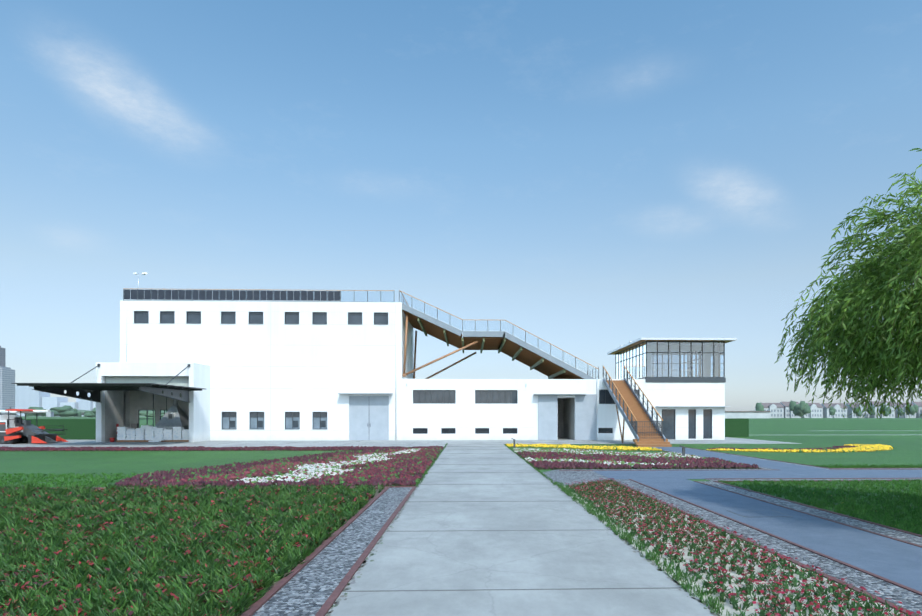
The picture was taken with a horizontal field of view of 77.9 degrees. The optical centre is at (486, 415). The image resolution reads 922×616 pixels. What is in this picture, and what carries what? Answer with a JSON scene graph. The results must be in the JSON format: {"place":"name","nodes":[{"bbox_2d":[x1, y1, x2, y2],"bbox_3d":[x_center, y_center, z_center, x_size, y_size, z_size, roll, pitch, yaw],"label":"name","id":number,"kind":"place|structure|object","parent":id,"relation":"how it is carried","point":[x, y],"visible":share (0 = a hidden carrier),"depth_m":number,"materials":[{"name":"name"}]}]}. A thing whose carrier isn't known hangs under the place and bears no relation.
{"place":"outdoors","nodes":[
{"label":"outdoors","id":0,"kind":"place"},
{"bbox_2d":[15,386,95,415],"bbox_3d":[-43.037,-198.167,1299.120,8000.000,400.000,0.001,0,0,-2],"label":"trees","id":1,"kind":"object","parent":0,"point":[43,400],"depth_m":1267.30,"materials":[{"name":"green plant"}]},
{"bbox_2d":[0,481,903,615],"bbox_3d":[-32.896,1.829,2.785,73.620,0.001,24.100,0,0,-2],"label":"flowers","id":2,"kind":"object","parent":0,"point":[728,606],"depth_m":6.55,"materials":[{"name":"red plant"}]},
{"bbox_2d":[0,437,921,615],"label":"paving","id":3,"kind":"structure","parent":0,"point":[490,528],"depth_m":8.22,"materials":[{"name":"concrete"}]},
{"bbox_2d":[0,407,67,443],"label":"machine","id":4,"kind":"object","parent":3,"relation":"on","point":[14,429],"visible":1,"depth_m":36.42,"materials":[{"name":"red metal"}]},
{"bbox_2d":[109,392,188,441],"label":"bulk bags","id":5,"kind":"object","parent":3,"relation":"on","point":[172,425],"visible":0.96,"depth_m":39.40,"materials":[{"name":"grey fabric"}]},
{"bbox_2d":[96,272,413,441],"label":"block","id":6,"kind":"structure","parent":3,"relation":"on","point":[296,365],"depth_m":41.35,"materials":[{"name":"white paint"}]},
{"bbox_2d":[11,364,204,402],"bbox_3d":[-22.785,-2.179,35.241,7.700,2.615,6.698,0,0,-2],"label":"canopy","id":7,"kind":"object","parent":6,"relation":"attached to","point":[84,389],"visible":1,"depth_m":34.86,"materials":[{"name":"grey metal"}]},
{"bbox_2d":[22,418,748,455],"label":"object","id":8,"kind":"object","parent":3,"relation":"on","point":[81,429],"visible":0.6,"depth_m":42.84,"materials":[{"name":"green"}]},
{"bbox_2d":[0,443,893,486],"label":"flower beds","id":9,"kind":"object","parent":3,"relation":"on","point":[374,465],"visible":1,"depth_m":20.78,"materials":[{"name":"plant"}]},
{"bbox_2d":[0,463,921,615],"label":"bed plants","id":10,"kind":"object","parent":3,"relation":"on","point":[129,563],"visible":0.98,"depth_m":7.94,"materials":[{"name":"green plant"}]},
{"bbox_2d":[402,379,596,439],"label":"wing","id":11,"kind":"structure","parent":3,"relation":"on","point":[493,409],"depth_m":41.90,"materials":[{"name":"white paint"}]},
{"bbox_2d":[399,290,598,378],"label":"elevated walkway","id":12,"kind":"structure","parent":11,"relation":"on","point":[529,355],"depth_m":42.52,"materials":[{"name":"brown wood"}]},
{"bbox_2d":[326,443,722,615],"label":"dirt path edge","id":13,"kind":"object","parent":3,"relation":"on","point":[685,587],"depth_m":7.21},
{"bbox_2d":[587,366,671,446],"bbox_3d":[10.121,-0.917,39.633,3.430,5.518,13.502,0,0,-2],"label":"entrance stair","id":14,"kind":"object","parent":3,"relation":"on","point":[644,427],"visible":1,"depth_m":36.57,"materials":[{"name":"brown wood"}]},
{"bbox_2d":[0,416,921,525],"bbox_3d":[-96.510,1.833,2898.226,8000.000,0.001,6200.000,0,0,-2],"label":"ground","id":15,"kind":"structure","parent":0,"point":[902,437],"depth_m":27.39,"materials":[{"name":"green plant"}]},
{"bbox_2d":[0,346,95,415],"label":"distant city","id":16,"kind":"object","parent":15,"relation":"on","point":[5,387],"depth_m":1460.62},
{"bbox_2d":[11,401,917,416],"bbox_3d":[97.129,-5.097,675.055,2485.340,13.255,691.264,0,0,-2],"label":"trees","id":17,"kind":"object","parent":15,"relation":"on","point":[802,408],"depth_m":375.33,"materials":[{"name":"green plant"}]},
{"bbox_2d":[725,397,921,417],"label":"buildings","id":18,"kind":"structure","parent":15,"relation":"on","point":[782,410],"depth_m":397.90,"materials":[{"name":"grey"}]},
{"bbox_2d":[0,285,921,415],"bbox_3d":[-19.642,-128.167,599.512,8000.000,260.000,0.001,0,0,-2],"label":"haze","id":19,"kind":"object","parent":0,"point":[453,349],"depth_m":601.72,"materials":[{"name":"blue"}]},
{"bbox_2d":[0,0,921,410],"label":"sky","id":20,"kind":"structure","parent":0,"point":[606,148],"materials":[{"name":"blue"}]},
{"bbox_2d":[341,291,678,375],"bbox_3d":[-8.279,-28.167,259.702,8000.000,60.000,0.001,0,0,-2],"label":"haze","id":21,"kind":"object","parent":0,"point":[508,330],"visible":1,"depth_m":260.28,"materials":[{"name":"blue"}]},
{"bbox_2d":[597,338,736,439],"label":"building","id":22,"kind":"structure","parent":0,"point":[688,403],"depth_m":42.24,"materials":[{"name":"white paint"}]},
{"bbox_2d":[775,148,921,419],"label":"willow","id":23,"kind":"object","parent":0,"point":[850,322],"depth_m":9.30,"materials":[{"name":"green plant"}]}
]}

